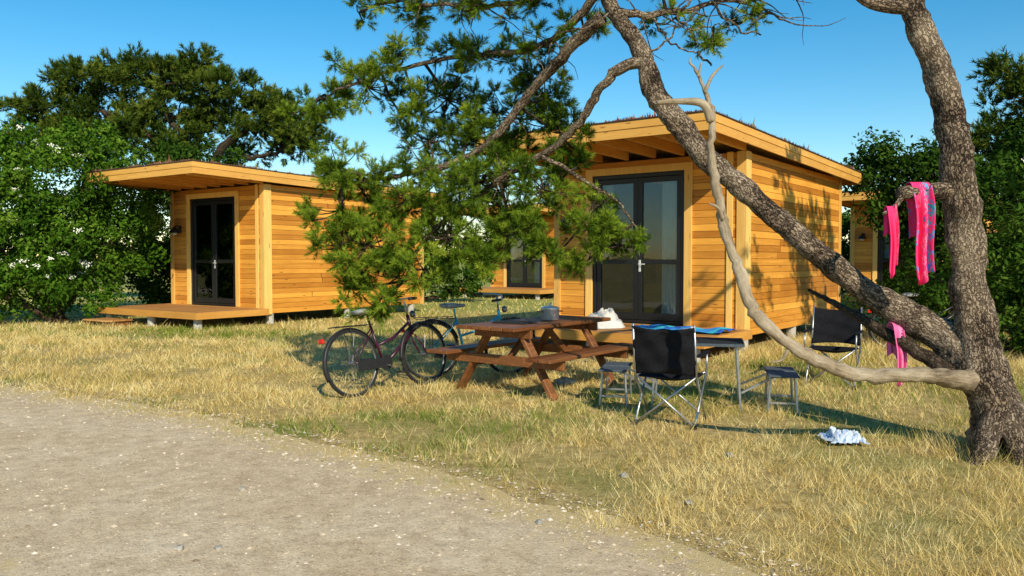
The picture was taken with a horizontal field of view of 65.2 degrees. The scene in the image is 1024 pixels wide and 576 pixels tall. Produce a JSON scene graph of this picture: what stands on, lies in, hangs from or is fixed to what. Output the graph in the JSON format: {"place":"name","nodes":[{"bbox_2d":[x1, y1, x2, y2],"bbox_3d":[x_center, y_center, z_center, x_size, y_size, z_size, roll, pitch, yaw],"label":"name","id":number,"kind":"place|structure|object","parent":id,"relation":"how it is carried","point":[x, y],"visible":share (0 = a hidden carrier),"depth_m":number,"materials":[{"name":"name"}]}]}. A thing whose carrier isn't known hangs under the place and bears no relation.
{"place":"outdoors","nodes":[
{"label":"outdoors","id":0,"kind":"place"},
{"bbox_2d":[0,380,840,575],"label":"gravel road","id":1,"kind":"structure","parent":0,"point":[232,465],"depth_m":4.55,"materials":[{"name":"beige gravel"}]},
{"bbox_2d":[173,545,183,550],"bbox_3d":[-1.665,1.296,4.000,0.050,0.025,0.053,0,2,0],"label":"stone","id":2,"kind":"object","parent":1,"relation":"on","point":[178,548],"visible":1,"depth_m":3.98,"materials":[{"name":"beige stone"}]},
{"bbox_2d":[214,545,222,549],"bbox_3d":[-1.469,1.299,4.010,0.035,0.018,0.040,1,2,33],"label":"stone","id":3,"kind":"object","parent":1,"relation":"on","point":[218,547],"visible":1,"depth_m":4.00,"materials":[{"name":"beige stone"}]},
{"bbox_2d":[535,519,542,524],"bbox_3d":[0.151,1.283,4.396,0.038,0.023,0.054,-1,2,-16],"label":"stone","id":4,"kind":"object","parent":1,"relation":"on","point":[539,521],"visible":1,"depth_m":4.38,"materials":[{"name":"beige stone"}]},
{"bbox_2d":[0,289,1016,342],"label":"grass","id":5,"kind":"structure","parent":0,"point":[299,322],"depth_m":17.65,"materials":[{"name":"plant"}]},
{"bbox_2d":[0,262,1023,575],"bbox_3d":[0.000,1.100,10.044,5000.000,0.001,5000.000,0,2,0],"label":"ground","id":6,"kind":"structure","parent":0,"point":[594,490],"depth_m":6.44,"materials":[{"name":"beige plant"}]},
{"bbox_2d":[0,112,186,324],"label":"elder tree","id":7,"kind":"object","parent":6,"relation":"on","point":[58,279],"visible":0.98,"depth_m":18.30,"materials":[{"name":"green plant"}]},
{"bbox_2d":[82,317,132,327],"bbox_3d":[-8.906,0.760,17.629,1.000,0.150,0.580,1,2,34],"label":"wooden step","id":8,"kind":"object","parent":6,"relation":"on","point":[119,321],"visible":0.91,"depth_m":17.52,"materials":[{"name":"brown wood"}]},
{"bbox_2d":[0,40,332,169],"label":"pine tree","id":9,"kind":"object","parent":6,"relation":"on","point":[189,73],"visible":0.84,"depth_m":23.44,"materials":[{"name":"green plant"}]},
{"bbox_2d":[71,134,276,305],"bbox_3d":[-9.379,-1.689,22.666,6.338,5.260,3.194,0,2,0],"label":"elder tree","id":10,"kind":"object","parent":6,"relation":"on","point":[154,291],"visible":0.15,"depth_m":22.21,"materials":[{"name":"green plant"}]},
{"bbox_2d":[86,157,437,329],"bbox_3d":[-5.872,-1.084,20.736,4.207,3.718,8.149,1,2,34],"label":"wooden cabin","id":11,"kind":"object","parent":6,"relation":"on","point":[239,244],"visible":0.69,"depth_m":18.67,"materials":[{"name":"wood"}]},
{"bbox_2d":[190,196,235,305],"bbox_3d":[-7.120,-0.866,19.121,1.756,2.557,0.134,1,2,34],"label":"door","id":12,"kind":"structure","parent":11,"relation":"in","point":[212,219],"depth_m":19.12,"materials":[{"name":"black glass"}]},
{"bbox_2d":[318,297,445,397],"bbox_3d":[-1.391,0.638,8.954,0.620,1.040,1.834,-10,-5,38],"label":"bicycle","id":13,"kind":"object","parent":6,"relation":"on","point":[376,363],"visible":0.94,"depth_m":8.78,"materials":[{"name":"metal"}]},
{"bbox_2d":[0,232,848,270],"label":"distant hedgerow","id":14,"kind":"object","parent":6,"relation":"on","point":[451,244],"visible":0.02,"depth_m":98.35,"materials":[{"name":"green plant"}]},
{"bbox_2d":[424,242,496,301],"bbox_3d":[-2.552,-0.552,27.611,4.047,2.499,2.392,0,2,0],"label":"elder tree","id":15,"kind":"object","parent":6,"relation":"on","point":[470,284],"visible":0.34,"depth_m":27.52,"materials":[{"name":"green plant"}]},
{"bbox_2d":[401,293,535,378],"bbox_3d":[-0.502,0.598,9.970,1.834,1.040,0.620,-1,7,-26],"label":"bicycle","id":16,"kind":"object","parent":6,"relation":"on","point":[434,320],"visible":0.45,"depth_m":9.82,"materials":[{"name":"black metal"}]},
{"bbox_2d":[460,203,553,299],"bbox_3d":[1.813,-1.519,33.197,4.207,3.718,8.149,2,3,37],"label":"wooden cabin","id":17,"kind":"object","parent":6,"relation":"on","point":[514,276],"visible":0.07,"depth_m":31.59,"materials":[{"name":"brown wood"}]},
{"bbox_2d":[507,226,541,287],"bbox_3d":[0.496,-1.303,31.636,1.756,2.557,0.134,2,3,37],"label":"door","id":18,"kind":"structure","parent":17,"relation":"in","point":[532,285],"depth_m":31.67,"materials":[{"name":"black metal"}]},
{"bbox_2d":[426,315,632,400],"bbox_3d":[0.300,0.758,9.152,1.654,0.764,1.960,2,3,37],"label":"picnic table","id":19,"kind":"object","parent":6,"relation":"on","point":[521,336],"visible":0.89,"depth_m":8.82,"materials":[{"name":"brown wood"}]},
{"bbox_2d":[492,320,536,323],"bbox_3d":[0.030,0.375,8.838,0.420,0.017,0.280,1,2,29],"label":"serving board","id":20,"kind":"object","parent":19,"relation":"on","point":[514,322],"visible":1,"depth_m":8.80,"materials":[{"name":"laminate"}]},
{"bbox_2d":[537,303,562,320],"bbox_3d":[0.440,0.273,9.265,0.310,0.193,0.228,-1,2,-23],"label":"cooking pot","id":21,"kind":"object","parent":19,"relation":"on","point":[549,312],"visible":1,"depth_m":9.18,"materials":[{"name":"metal"}]},
{"bbox_2d":[588,308,624,328],"bbox_3d":[1.452,0.476,12.928,0.776,0.319,0.531,-1,2,-17],"label":"cloth bag","id":22,"kind":"object","parent":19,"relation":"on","point":[615,322],"visible":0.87,"depth_m":12.80,"materials":[{"name":"white fabric"}]},
{"bbox_2d":[554,376,576,385],"bbox_3d":[0.627,1.078,9.336,0.284,0.094,0.241,0,2,0],"label":"stone","id":23,"kind":"object","parent":6,"relation":"on","point":[564,380],"visible":0.86,"depth_m":9.28,"materials":[{"name":"grey stone"}]},
{"bbox_2d":[620,472,628,477],"bbox_3d":[0.749,1.246,5.348,0.059,0.030,0.058,-1,2,-17],"label":"stone","id":24,"kind":"object","parent":6,"relation":"on","point":[622,475],"visible":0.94,"depth_m":5.33,"materials":[{"name":"beige stone"}]},
{"bbox_2d":[272,0,1023,466],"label":"pine tree","id":25,"kind":"object","parent":6,"relation":"on","point":[972,362],"visible":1,"depth_m":8.08,"materials":[{"name":"green plant"}]},
{"bbox_2d":[883,204,899,278],"bbox_3d":[2.817,-0.347,5.945,0.089,0.556,0.084,0,2,0],"label":"beach towel","id":26,"kind":"object","parent":25,"relation":"hanging from","point":[891,223],"visible":1,"depth_m":5.92,"materials":[{"name":"pink fabric"}]},
{"bbox_2d":[887,322,906,385],"bbox_3d":[3.059,0.522,6.371,0.102,0.508,0.158,0,2,0],"label":"pink cloth","id":27,"kind":"object","parent":25,"relation":"hanging from","point":[898,352],"visible":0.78,"depth_m":6.31,"materials":[{"name":"pink fabric"}]},
{"bbox_2d":[905,182,935,284],"bbox_3d":[3.065,-0.408,6.014,0.170,0.774,0.175,0,2,0],"label":"beach towel","id":28,"kind":"object","parent":25,"relation":"hanging from","point":[921,206],"visible":0.91,"depth_m":5.96,"materials":[{"name":"pink cloth with blue floral pattern"}]},
{"bbox_2d":[475,107,862,362],"bbox_3d":[3.473,-0.894,15.308,4.207,3.718,8.149,2,3,37],"label":"wooden cabin","id":29,"kind":"object","parent":6,"relation":"on","point":[685,269],"visible":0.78,"depth_m":13.54,"materials":[{"name":"brown wood"}]},
{"bbox_2d":[593,170,683,324],"bbox_3d":[2.156,-0.679,13.747,1.756,2.557,0.134,2,3,37],"label":"door","id":30,"kind":"structure","parent":29,"relation":"in","point":[638,180],"depth_m":13.70,"materials":[{"name":"black metal"}]},
{"bbox_2d":[630,323,710,429],"bbox_3d":[1.400,0.752,7.105,0.615,0.902,0.622,1,2,24],"label":"camping chair","id":31,"kind":"object","parent":6,"relation":"on","point":[667,355],"visible":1,"depth_m":6.89,"materials":[{"name":"fabric"}]},
{"bbox_2d":[598,337,799,413],"bbox_3d":[1.840,0.845,7.984,1.889,0.656,0.690,0,2,14],"label":"folding camping table","id":32,"kind":"object","parent":6,"relation":"on","point":[771,373],"visible":0.83,"depth_m":7.91,"materials":[{"name":"metal"}]},
{"bbox_2d":[802,306,863,389],"bbox_3d":[3.745,0.674,9.322,0.615,0.902,0.622,1,2,30],"label":"camping chair","id":33,"kind":"object","parent":6,"relation":"on","point":[832,326],"visible":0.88,"depth_m":9.50,"materials":[{"name":"black fabric"}]},
{"bbox_2d":[818,426,869,443],"bbox_3d":[2.624,1.156,6.326,0.327,0.090,0.295,0,2,0],"label":"crumpled cloth","id":34,"kind":"object","parent":6,"relation":"on","point":[844,436],"visible":0.99,"depth_m":6.26,"materials":[{"name":"white fabric"}]},
{"bbox_2d":[841,181,903,293],"bbox_3d":[14.073,-2.142,29.853,9.120,5.346,3.147,0,2,0],"label":"elder tree","id":35,"kind":"object","parent":6,"relation":"on","point":[845,243],"visible":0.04,"depth_m":29.39,"materials":[{"name":"green plant"}]},
{"bbox_2d":[868,286,952,347],"bbox_3d":[6.685,0.499,12.801,1.834,1.040,0.620,1,7,20],"label":"bicycle","id":36,"kind":"object","parent":6,"relation":"on","point":[873,315],"visible":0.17,"depth_m":12.92,"materials":[{"name":"black metal"}]},
{"bbox_2d":[840,190,995,304],"bbox_3d":[13.513,-1.274,26.201,4.207,3.718,8.149,2,3,37],"label":"wooden cabin","id":37,"kind":"object","parent":6,"relation":"on","point":[868,255],"visible":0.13,"depth_m":25.30,"materials":[{"name":"brown wood"}]},
{"bbox_2d":[877,219,938,285],"bbox_3d":[12.209,-1.060,24.658,1.756,2.557,0.090,2,3,37],"label":"door","id":38,"kind":"structure","parent":37,"relation":"in","point":[880,260],"depth_m":25.11,"materials":[{"name":"black metal"}]},
{"bbox_2d":[839,170,1023,355],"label":"elder tree","id":39,"kind":"object","parent":6,"relation":"on","point":[931,295],"visible":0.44,"depth_m":12.23,"materials":[{"name":"green plant"}]},
{"bbox_2d":[840,115,1023,331],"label":"elder tree","id":40,"kind":"object","parent":6,"relation":"on","point":[920,166],"visible":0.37,"depth_m":16.46,"materials":[{"name":"green plant"}]},
{"bbox_2d":[964,44,1023,324],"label":"pine tree","id":41,"kind":"object","parent":6,"relation":"on","point":[1010,86],"visible":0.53,"depth_m":17.25,"materials":[{"name":"green plant"}]},
{"bbox_2d":[0,0,1023,256],"label":"sky","id":42,"kind":"structure","parent":0,"point":[855,73],"materials":[{"name":"blue"}]},
{"bbox_2d":[631,324,736,332],"bbox_3d":[2.620,0.624,12.279,1.442,0.080,0.742,1,2,36],"label":"beach towel","id":43,"kind":"object","parent":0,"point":[700,330],"visible":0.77,"depth_m":12.32,"materials":[{"name":"blue fabric"}]}
]}

